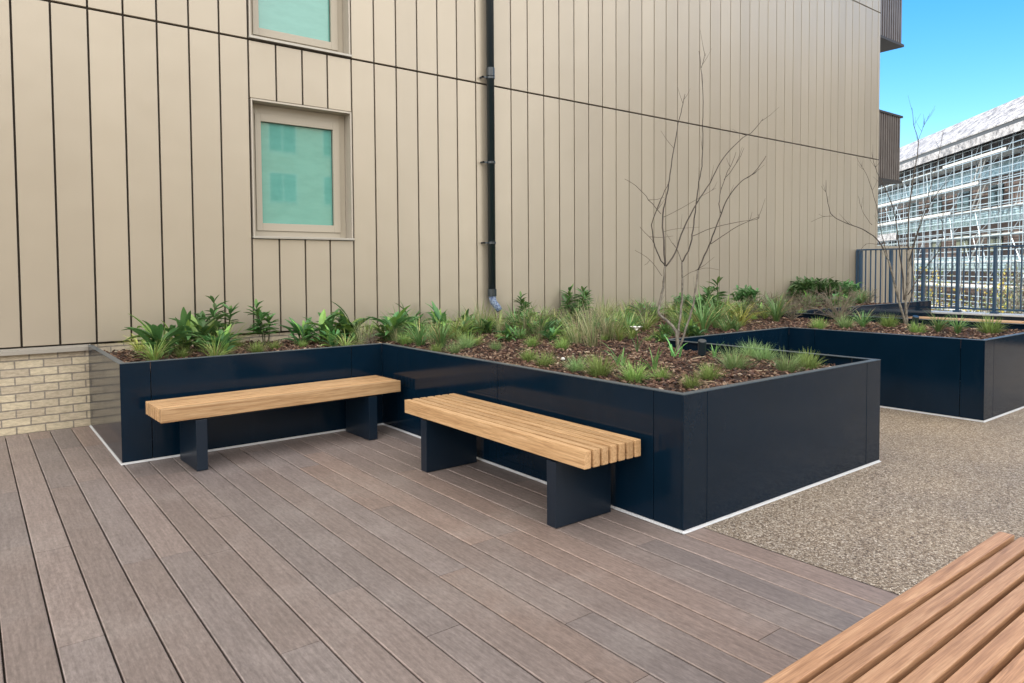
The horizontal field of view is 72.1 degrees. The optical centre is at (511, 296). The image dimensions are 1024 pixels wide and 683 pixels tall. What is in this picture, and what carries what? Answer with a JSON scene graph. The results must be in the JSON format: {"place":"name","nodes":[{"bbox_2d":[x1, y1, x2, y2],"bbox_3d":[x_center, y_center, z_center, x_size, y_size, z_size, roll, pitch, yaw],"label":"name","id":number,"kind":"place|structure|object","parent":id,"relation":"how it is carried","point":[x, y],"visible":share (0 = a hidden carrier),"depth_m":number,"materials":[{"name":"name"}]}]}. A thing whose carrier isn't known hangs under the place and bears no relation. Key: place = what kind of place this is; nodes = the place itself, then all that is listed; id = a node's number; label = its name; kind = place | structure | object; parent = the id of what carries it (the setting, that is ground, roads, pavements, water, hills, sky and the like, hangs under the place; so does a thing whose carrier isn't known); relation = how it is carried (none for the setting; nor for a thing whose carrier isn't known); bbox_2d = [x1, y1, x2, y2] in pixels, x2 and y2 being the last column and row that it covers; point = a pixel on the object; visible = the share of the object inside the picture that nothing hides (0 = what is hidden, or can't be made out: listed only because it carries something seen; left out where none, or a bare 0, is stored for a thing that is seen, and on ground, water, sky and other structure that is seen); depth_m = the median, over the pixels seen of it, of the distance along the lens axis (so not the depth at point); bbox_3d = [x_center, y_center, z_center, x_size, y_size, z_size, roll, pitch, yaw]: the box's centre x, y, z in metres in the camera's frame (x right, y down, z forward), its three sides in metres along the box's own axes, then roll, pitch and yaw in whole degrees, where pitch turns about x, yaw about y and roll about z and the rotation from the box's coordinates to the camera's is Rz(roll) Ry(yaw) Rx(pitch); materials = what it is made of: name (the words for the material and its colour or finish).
{"place":"outdoors","nodes":[
{"label":"outdoors","id":0,"kind":"place"},
{"bbox_2d":[0,0,903,438],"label":"clad building","id":1,"kind":"structure","parent":0,"point":[282,160],"depth_m":8.95,"materials":[{"name":"metal"}]},
{"bbox_2d":[246,0,351,57],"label":"window","id":2,"kind":"structure","parent":1,"relation":"in","point":[321,26],"depth_m":8.23,"materials":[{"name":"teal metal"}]},
{"bbox_2d":[248,98,354,240],"bbox_3d":[-2.471,-1.436,8.215,1.204,1.539,0.295,-2,3,-38],"label":"window","id":3,"kind":"structure","parent":1,"relation":"in","point":[301,185],"depth_m":8.26,"materials":[{"name":"teal glass"}]},
{"bbox_2d":[566,296,616,347],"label":"dry grass","id":4,"kind":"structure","parent":0,"point":[588,331],"depth_m":7.11,"materials":[{"name":"green plant"}]},
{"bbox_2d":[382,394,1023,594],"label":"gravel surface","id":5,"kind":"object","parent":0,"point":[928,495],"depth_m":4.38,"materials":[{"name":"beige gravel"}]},
{"bbox_2d":[88,300,1023,534],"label":"raised planter","id":6,"kind":"object","parent":5,"relation":"on","point":[710,456],"visible":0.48,"depth_m":5.50,"materials":[{"name":"grey metal"}]},
{"bbox_2d":[129,337,178,360],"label":"sedge clump","id":7,"kind":"object","parent":6,"relation":"on","point":[148,353],"visible":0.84,"depth_m":6.11,"materials":[{"name":"green plant"}]},
{"bbox_2d":[124,314,196,358],"bbox_3d":[-3.206,0.355,6.436,0.647,0.428,0.552,-2,1,-14],"label":"broadleaf plant","id":8,"kind":"object","parent":6,"relation":"on","point":[154,332],"visible":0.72,"depth_m":6.37,"materials":[{"name":"green plant"}]},
{"bbox_2d":[161,307,204,352],"bbox_3d":[-3.158,0.327,6.793,0.472,0.452,0.599,1,-4,24],"label":"broadleaf plant","id":9,"kind":"object","parent":6,"relation":"on","point":[183,324],"visible":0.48,"depth_m":6.76,"materials":[{"name":"green plant"}]},
{"bbox_2d":[169,311,231,351],"bbox_3d":[-3.074,0.346,7.028,0.606,0.401,0.525,1,3,40],"label":"broadleaf plant","id":10,"kind":"object","parent":6,"relation":"on","point":[197,325],"visible":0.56,"depth_m":6.94,"materials":[{"name":"green plant"}]},
{"bbox_2d":[193,324,241,354],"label":"broadleaf plant","id":11,"kind":"object","parent":6,"relation":"on","point":[225,335],"visible":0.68,"depth_m":6.52,"materials":[{"name":"green plant"}]},
{"bbox_2d":[194,295,242,335],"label":"spurge plant","id":12,"kind":"object","parent":6,"relation":"on","point":[213,314],"visible":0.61,"depth_m":7.24,"materials":[{"name":"green plant"}]},
{"bbox_2d":[194,333,243,355],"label":"sedge clump","id":13,"kind":"object","parent":6,"relation":"on","point":[211,351],"visible":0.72,"depth_m":6.13,"materials":[{"name":"green plant"}]},
{"bbox_2d":[243,299,278,345],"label":"spurge plant","id":14,"kind":"object","parent":6,"relation":"on","point":[258,313],"visible":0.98,"depth_m":7.48,"materials":[{"name":"green plant"}]},
{"bbox_2d":[278,317,319,344],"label":"broadleaf plant","id":15,"kind":"object","parent":6,"relation":"on","point":[297,327],"visible":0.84,"depth_m":7.46,"materials":[{"name":"green plant"}]},
{"bbox_2d":[302,308,351,343],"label":"broadleaf plant","id":16,"kind":"object","parent":6,"relation":"on","point":[324,320],"visible":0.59,"depth_m":7.48,"materials":[{"name":"green plant"}]},
{"bbox_2d":[317,325,349,346],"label":"broadleaf plant","id":17,"kind":"object","parent":6,"relation":"on","point":[328,334],"visible":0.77,"depth_m":7.17,"materials":[{"name":"green plant"}]},
{"bbox_2d":[316,301,373,341],"bbox_3d":[-1.839,0.276,7.712,0.580,0.462,0.698,-1,2,-26],"label":"broadleaf plant","id":18,"kind":"object","parent":6,"relation":"on","point":[350,327],"visible":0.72,"depth_m":7.67,"materials":[{"name":"green plant"}]},
{"bbox_2d":[356,327,380,343],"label":"twiggy perennial","id":19,"kind":"object","parent":6,"relation":"on","point":[371,338],"visible":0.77,"depth_m":7.17,"materials":[{"name":"brown plant"}]},
{"bbox_2d":[369,305,422,341],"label":"broadleaf plant","id":20,"kind":"object","parent":6,"relation":"on","point":[396,319],"visible":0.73,"depth_m":7.67,"materials":[{"name":"green plant"}]},
{"bbox_2d":[398,315,446,347],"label":"green sedge clump","id":21,"kind":"object","parent":6,"relation":"on","point":[418,337],"visible":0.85,"depth_m":7.17,"materials":[{"name":"green plant"}]},
{"bbox_2d":[407,313,467,347],"bbox_3d":[-0.720,0.341,7.112,0.554,0.372,0.658,1,3,34],"label":"green sedge clump","id":22,"kind":"object","parent":6,"relation":"on","point":[440,337],"visible":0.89,"depth_m":7.08,"materials":[{"name":"green plant"}]},
{"bbox_2d":[425,301,452,329],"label":"broadleaf plant","id":23,"kind":"object","parent":6,"relation":"on","point":[436,313],"visible":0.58,"depth_m":8.96,"materials":[{"name":"green plant"}]},
{"bbox_2d":[448,332,476,347],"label":"blue grass tuft","id":24,"kind":"object","parent":6,"relation":"on","point":[467,343],"visible":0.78,"depth_m":7.05,"materials":[{"name":"green plant"}]},
{"bbox_2d":[450,316,484,337],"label":"broadleaf plant","id":25,"kind":"object","parent":6,"relation":"on","point":[472,329],"visible":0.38,"depth_m":8.09,"materials":[{"name":"green plant"}]},
{"bbox_2d":[464,297,495,330],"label":"dry grass","id":26,"kind":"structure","parent":6,"relation":"on","point":[481,315],"depth_m":8.88,"materials":[{"name":"green plant"}]},
{"bbox_2d":[493,322,517,341],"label":"broadleaf plant","id":27,"kind":"object","parent":6,"relation":"on","point":[507,333],"visible":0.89,"depth_m":7.63,"materials":[{"name":"green plant"}]},
{"bbox_2d":[513,291,531,317],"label":"spurge plant","id":28,"kind":"object","parent":6,"relation":"on","point":[523,303],"visible":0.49,"depth_m":9.75,"materials":[{"name":"green plant"}]},
{"bbox_2d":[507,300,545,334],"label":"dry grass","id":29,"kind":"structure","parent":6,"relation":"on","point":[524,321],"depth_m":8.30,"materials":[{"name":"green plant"}]},
{"bbox_2d":[511,310,543,335],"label":"broadleaf plant","id":30,"kind":"object","parent":6,"relation":"on","point":[527,322],"visible":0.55,"depth_m":8.35,"materials":[{"name":"green plant"}]},
{"bbox_2d":[515,348,540,362],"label":"grass tuft","id":31,"kind":"object","parent":6,"relation":"on","point":[527,357],"visible":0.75,"depth_m":6.02,"materials":[{"name":"green plant"}]},
{"bbox_2d":[524,311,549,338],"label":"dry grass","id":32,"kind":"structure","parent":6,"relation":"on","point":[537,333],"depth_m":7.88,"materials":[{"name":"green plant"}]},
{"bbox_2d":[528,317,560,338],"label":"broadleaf plant","id":33,"kind":"object","parent":6,"relation":"on","point":[548,326],"visible":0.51,"depth_m":7.99,"materials":[{"name":"green plant"}]},
{"bbox_2d":[530,349,559,367],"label":"grass tuft","id":34,"kind":"object","parent":6,"relation":"on","point":[545,361],"visible":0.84,"depth_m":5.65,"materials":[{"name":"green plant"}]},
{"bbox_2d":[539,325,566,341],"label":"broadleaf plant","id":35,"kind":"object","parent":6,"relation":"on","point":[551,335],"visible":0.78,"depth_m":7.69,"materials":[{"name":"green plant"}]},
{"bbox_2d":[551,336,572,350],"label":"grass tuft","id":36,"kind":"object","parent":6,"relation":"on","point":[563,344],"visible":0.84,"depth_m":6.85,"materials":[{"name":"green plant"}]},
{"bbox_2d":[103,302,1023,391],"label":"bark mulch","id":37,"kind":"object","parent":6,"relation":"on","point":[672,381],"visible":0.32,"depth_m":6.66,"materials":[{"name":"brown wood"}]},
{"bbox_2d":[554,299,593,343],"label":"dry grass","id":38,"kind":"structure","parent":6,"relation":"on","point":[575,335],"depth_m":7.36,"materials":[{"name":"green plant"}]},
{"bbox_2d":[557,283,592,320],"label":"spurge plant","id":39,"kind":"object","parent":6,"relation":"on","point":[569,293],"visible":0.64,"depth_m":10.51,"materials":[{"name":"green plant"}]},
{"bbox_2d":[559,354,590,372],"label":"grass tuft","id":40,"kind":"object","parent":6,"relation":"on","point":[574,366],"visible":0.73,"depth_m":5.34,"materials":[{"name":"green plant"}]},
{"bbox_2d":[562,286,593,320],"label":"spurge plant","id":41,"kind":"object","parent":6,"relation":"on","point":[586,292],"visible":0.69,"depth_m":10.48,"materials":[{"name":"green plant"}]},
{"bbox_2d":[577,351,622,377],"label":"grass tuft","id":42,"kind":"object","parent":6,"relation":"on","point":[598,369],"visible":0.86,"depth_m":5.11,"materials":[{"name":"green plant"}]},
{"bbox_2d":[589,301,619,339],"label":"dry grass","id":43,"kind":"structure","parent":6,"relation":"on","point":[609,326],"depth_m":7.64,"materials":[{"name":"green plant"}]},
{"bbox_2d":[602,305,630,341],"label":"dry grass","id":44,"kind":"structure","parent":6,"relation":"on","point":[613,333],"depth_m":7.58,"materials":[{"name":"green plant"}]},
{"bbox_2d":[616,357,655,383],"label":"grass tuft","id":45,"kind":"object","parent":6,"relation":"on","point":[631,374],"visible":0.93,"depth_m":4.87,"materials":[{"name":"green plant"}]},
{"bbox_2d":[629,310,663,331],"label":"sedge clump","id":46,"kind":"object","parent":6,"relation":"on","point":[646,325],"visible":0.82,"depth_m":8.89,"materials":[{"name":"green plant"}]},
{"bbox_2d":[650,366,671,380],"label":"grass tuft","id":47,"kind":"object","parent":6,"relation":"on","point":[662,374],"visible":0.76,"depth_m":4.95,"materials":[{"name":"green plant"}]},
{"bbox_2d":[668,292,702,308],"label":"evergreen shrub","id":48,"kind":"object","parent":6,"relation":"on","point":[686,299],"visible":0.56,"depth_m":10.73,"materials":[{"name":"green plant"}]},
{"bbox_2d":[680,319,699,336],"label":"broadleaf plant","id":49,"kind":"object","parent":6,"relation":"on","point":[691,326],"visible":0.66,"depth_m":7.90,"materials":[{"name":"green plant"}]},
{"bbox_2d":[679,374,704,388],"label":"grass tuft","id":50,"kind":"object","parent":6,"relation":"on","point":[689,382],"visible":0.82,"depth_m":4.55,"materials":[{"name":"green plant"}]},
{"bbox_2d":[663,289,734,331],"bbox_3d":[2.328,0.160,8.664,0.896,0.584,0.886,-7,4,-37],"label":"green sedge clump","id":51,"kind":"object","parent":6,"relation":"on","point":[705,323],"visible":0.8,"depth_m":8.64,"materials":[{"name":"green plant"}]},
{"bbox_2d":[625,31,778,352],"bbox_3d":[1.821,-1.024,6.603,1.480,3.087,1.045,0,2,11],"label":"bare young tree","id":52,"kind":"object","parent":6,"relation":"on","point":[676,331],"visible":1,"depth_m":6.55,"materials":[{"name":"brown plant"}]},
{"bbox_2d":[698,339,705,357],"bbox_3d":[1.686,0.460,6.239,0.072,0.172,0.107,0,2,11],"label":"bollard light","id":53,"kind":"object","parent":6,"relation":"on","point":[701,347],"visible":0.95,"depth_m":6.21,"materials":[{"name":"grey paint"}]},
{"bbox_2d":[693,362,729,380],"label":"grass tuft","id":54,"kind":"object","parent":6,"relation":"on","point":[708,373],"visible":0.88,"depth_m":4.99,"materials":[{"name":"green plant"}]},
{"bbox_2d":[700,276,726,308],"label":"spurge plant","id":55,"kind":"object","parent":6,"relation":"on","point":[707,291],"visible":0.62,"depth_m":10.69,"materials":[{"name":"green plant"}]},
{"bbox_2d":[699,291,745,327],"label":"green sedge clump","id":56,"kind":"object","parent":6,"relation":"on","point":[715,324],"visible":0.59,"depth_m":9.24,"materials":[{"name":"green plant"}]},
{"bbox_2d":[704,343,765,369],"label":"blue grass tuft","id":57,"kind":"object","parent":6,"relation":"on","point":[730,363],"visible":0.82,"depth_m":5.46,"materials":[{"name":"green plant"}]},
{"bbox_2d":[709,299,773,325],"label":"variegated sedge","id":58,"kind":"object","parent":6,"relation":"on","point":[743,318],"visible":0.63,"depth_m":9.36,"materials":[{"name":"green plant"}]},
{"bbox_2d":[730,285,760,308],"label":"evergreen shrub","id":59,"kind":"object","parent":6,"relation":"on","point":[740,293],"visible":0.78,"depth_m":12.55,"materials":[{"name":"green plant"}]},
{"bbox_2d":[732,336,773,358],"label":"grass tuft","id":60,"kind":"object","parent":6,"relation":"on","point":[752,350],"visible":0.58,"depth_m":6.14,"materials":[{"name":"green plant"}]},
{"bbox_2d":[744,293,780,317],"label":"twiggy perennial","id":61,"kind":"object","parent":6,"relation":"on","point":[755,306],"visible":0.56,"depth_m":10.92,"materials":[{"name":"green plant"}]},
{"bbox_2d":[748,342,786,361],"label":"grass tuft","id":62,"kind":"object","parent":6,"relation":"on","point":[762,356],"visible":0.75,"depth_m":5.87,"materials":[{"name":"green plant"}]},
{"bbox_2d":[752,292,799,321],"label":"green sedge clump","id":63,"kind":"object","parent":6,"relation":"on","point":[776,314],"visible":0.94,"depth_m":10.22,"materials":[{"name":"green plant"}]},
{"bbox_2d":[764,346,811,372],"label":"blue grass tuft","id":64,"kind":"object","parent":6,"relation":"on","point":[783,365],"visible":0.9,"depth_m":5.28,"materials":[{"name":"green plant"}]},
{"bbox_2d":[770,290,815,319],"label":"twiggy perennial","id":65,"kind":"object","parent":6,"relation":"on","point":[793,315],"visible":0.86,"depth_m":10.44,"materials":[{"name":"brown plant"}]},
{"bbox_2d":[786,276,819,305],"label":"evergreen shrub","id":66,"kind":"object","parent":6,"relation":"on","point":[807,284],"visible":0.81,"depth_m":14.20,"materials":[{"name":"green plant"}]},
{"bbox_2d":[786,346,827,368],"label":"grass tuft","id":67,"kind":"object","parent":6,"relation":"on","point":[811,363],"visible":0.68,"depth_m":5.48,"materials":[{"name":"green plant"}]},
{"bbox_2d":[794,288,827,312],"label":"twiggy perennial","id":68,"kind":"object","parent":6,"relation":"on","point":[811,304],"visible":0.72,"depth_m":11.84,"materials":[{"name":"brown plant"}]},
{"bbox_2d":[810,277,841,301],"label":"evergreen shrub","id":69,"kind":"object","parent":6,"relation":"on","point":[829,282],"visible":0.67,"depth_m":14.69,"materials":[{"name":"green plant"}]},
{"bbox_2d":[807,286,863,321],"bbox_3d":[4.618,0.094,10.002,0.791,0.574,0.742,-3,1,19],"label":"twiggy perennial","id":70,"kind":"object","parent":6,"relation":"on","point":[836,313],"visible":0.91,"depth_m":9.98,"materials":[{"name":"brown plant"}]},
{"bbox_2d":[813,286,864,317],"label":"twiggy perennial","id":71,"kind":"object","parent":6,"relation":"on","point":[839,302],"visible":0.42,"depth_m":10.31,"materials":[{"name":"brown plant"}]},
{"bbox_2d":[833,313,856,328],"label":"grass tuft","id":72,"kind":"object","parent":6,"relation":"on","point":[842,324],"visible":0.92,"depth_m":8.99,"materials":[{"name":"green plant"}]},
{"bbox_2d":[838,279,860,295],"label":"evergreen shrub","id":73,"kind":"object","parent":6,"relation":"on","point":[844,283],"visible":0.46,"depth_m":15.40,"materials":[{"name":"green plant"}]},
{"bbox_2d":[848,309,881,327],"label":"green sedge clump","id":74,"kind":"object","parent":6,"relation":"on","point":[862,322],"visible":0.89,"depth_m":9.11,"materials":[{"name":"green plant"}]},
{"bbox_2d":[819,97,950,323],"bbox_3d":[5.034,-1.200,9.599,2.220,3.174,1.221,0,2,4],"label":"bare young tree","id":75,"kind":"object","parent":6,"relation":"on","point":[905,294],"visible":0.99,"depth_m":9.55,"materials":[{"name":"brown plant"}]},
{"bbox_2d":[872,311,905,326],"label":"grass tuft","id":76,"kind":"object","parent":6,"relation":"on","point":[888,322],"visible":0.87,"depth_m":9.06,"materials":[{"name":"green plant"}]},
{"bbox_2d":[906,321,929,332],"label":"grass tuft","id":77,"kind":"object","parent":6,"relation":"on","point":[919,329],"visible":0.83,"depth_m":8.35,"materials":[{"name":"green plant"}]},
{"bbox_2d":[923,310,953,331],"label":"green sedge clump","id":78,"kind":"object","parent":6,"relation":"on","point":[938,325],"visible":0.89,"depth_m":8.46,"materials":[{"name":"green plant"}]},
{"bbox_2d":[944,315,976,333],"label":"green sedge clump","id":79,"kind":"object","parent":6,"relation":"on","point":[958,328],"visible":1,"depth_m":8.21,"materials":[{"name":"green plant"}]},
{"bbox_2d":[970,313,1007,333],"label":"grass tuft","id":80,"kind":"object","parent":6,"relation":"on","point":[988,327],"visible":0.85,"depth_m":8.16,"materials":[{"name":"green plant"}]},
{"bbox_2d":[908,316,1023,323],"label":"timber bench","id":81,"kind":"object","parent":5,"relation":"on","point":[1002,321],"visible":0.11,"depth_m":13.14,"materials":[{"name":"brown wood"}]},
{"bbox_2d":[931,310,1023,320],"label":"parapet wall","id":82,"kind":"structure","parent":5,"relation":"on","point":[1002,316],"depth_m":14.09,"materials":[{"name":"white concrete"}]},
{"bbox_2d":[856,245,1023,313],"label":"metal railing","id":83,"kind":"object","parent":82,"relation":"on","point":[859,267],"visible":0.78,"depth_m":14.58,"materials":[{"name":"metal"}]},
{"bbox_2d":[703,527,897,594],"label":"terrace slab","id":84,"kind":"structure","parent":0,"point":[804,562],"depth_m":3.72,"materials":[{"name":"grey concrete"}]},
{"bbox_2d":[0,439,122,682],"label":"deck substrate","id":85,"kind":"object","parent":84,"relation":"on","point":[4,678],"depth_m":3.10,"materials":[{"name":"grey"}]},
{"bbox_2d":[0,418,898,682],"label":"timber deck","id":86,"kind":"structure","parent":85,"relation":"on","point":[341,557],"depth_m":3.40,"materials":[{"name":"brown wood"}]},
{"bbox_2d":[146,375,400,470],"bbox_3d":[-1.919,1.031,5.911,2.000,0.496,0.455,-2,3,-40],"label":"timber bench","id":87,"kind":"object","parent":86,"relation":"on","point":[191,414],"visible":1,"depth_m":5.67,"materials":[{"name":"brown wood"}]},
{"bbox_2d":[405,393,640,527],"bbox_3d":[-0.035,1.062,4.785,0.455,0.496,2.000,-2,3,-38],"label":"timber bench","id":88,"kind":"object","parent":86,"relation":"on","point":[580,456],"visible":1,"depth_m":4.32,"materials":[{"name":"brown wood"}]},
{"bbox_2d":[763,532,1023,682],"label":"timber bench","id":89,"kind":"object","parent":86,"relation":"on","point":[960,619],"visible":1,"depth_m":1.92,"materials":[{"name":"brown wood"}]},
{"bbox_2d":[879,0,1023,146],"label":"sky","id":90,"kind":"structure","parent":0,"point":[962,60],"materials":[{"name":"blue"}]},
{"label":"ground","id":91,"kind":"structure","parent":0,"visible":0},
{"bbox_2d":[876,246,914,302],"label":"clad wall","id":92,"kind":"structure","parent":91,"relation":"on","point":[887,275],"depth_m":17.98,"materials":[{"name":"metal"}]},
{"bbox_2d":[914,259,971,311],"bbox_3d":[13.350,1.680,22.021,2.134,5.772,2.307,0,2,-1],"label":"garden shrub","id":93,"kind":"object","parent":91,"relation":"on","point":[949,303],"visible":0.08,"depth_m":21.98,"materials":[{"name":"green plant"}]},
{"bbox_2d":[877,96,1023,313],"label":"long building","id":94,"kind":"structure","parent":91,"relation":"on","point":[1005,120],"depth_m":59.30,"materials":[{"name":"white brick"}]},
{"bbox_2d":[878,206,1022,234],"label":"window","id":95,"kind":"structure","parent":94,"relation":"in","point":[1015,210],"depth_m":60.61,"materials":[{"name":"glass"}]},
{"bbox_2d":[878,156,1023,204],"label":"window","id":96,"kind":"structure","parent":94,"relation":"in","point":[1005,169],"depth_m":61.29,"materials":[{"name":"glass"}]},
{"bbox_2d":[957,191,969,211],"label":"window","id":97,"kind":"structure","parent":94,"relation":"in","point":[966,198],"depth_m":60.67,"materials":[{"name":"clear glass"}]},
{"bbox_2d":[914,256,1023,269],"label":"window","id":98,"kind":"structure","parent":94,"relation":"in","point":[991,258],"depth_m":59.10,"materials":[{"name":"glass"}]},
{"bbox_2d":[988,184,1003,205],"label":"window","id":99,"kind":"structure","parent":94,"relation":"in","point":[993,193],"depth_m":55.74,"materials":[{"name":"blue glass"}]},
{"bbox_2d":[877,131,1023,312],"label":"scaffolding","id":100,"kind":"object","parent":91,"relation":"on","point":[1001,152],"visible":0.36,"depth_m":57.54,"materials":[{"name":"white metal"}]},
{"bbox_2d":[962,265,1023,312],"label":"garden shrub","id":101,"kind":"object","parent":91,"relation":"on","point":[1003,286],"visible":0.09,"depth_m":23.02,"materials":[{"name":"green plant"}]},
{"bbox_2d":[964,254,1023,313],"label":"garden shrub","id":102,"kind":"object","parent":91,"relation":"on","point":[1017,289],"visible":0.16,"depth_m":21.19,"materials":[{"name":"green plant"}]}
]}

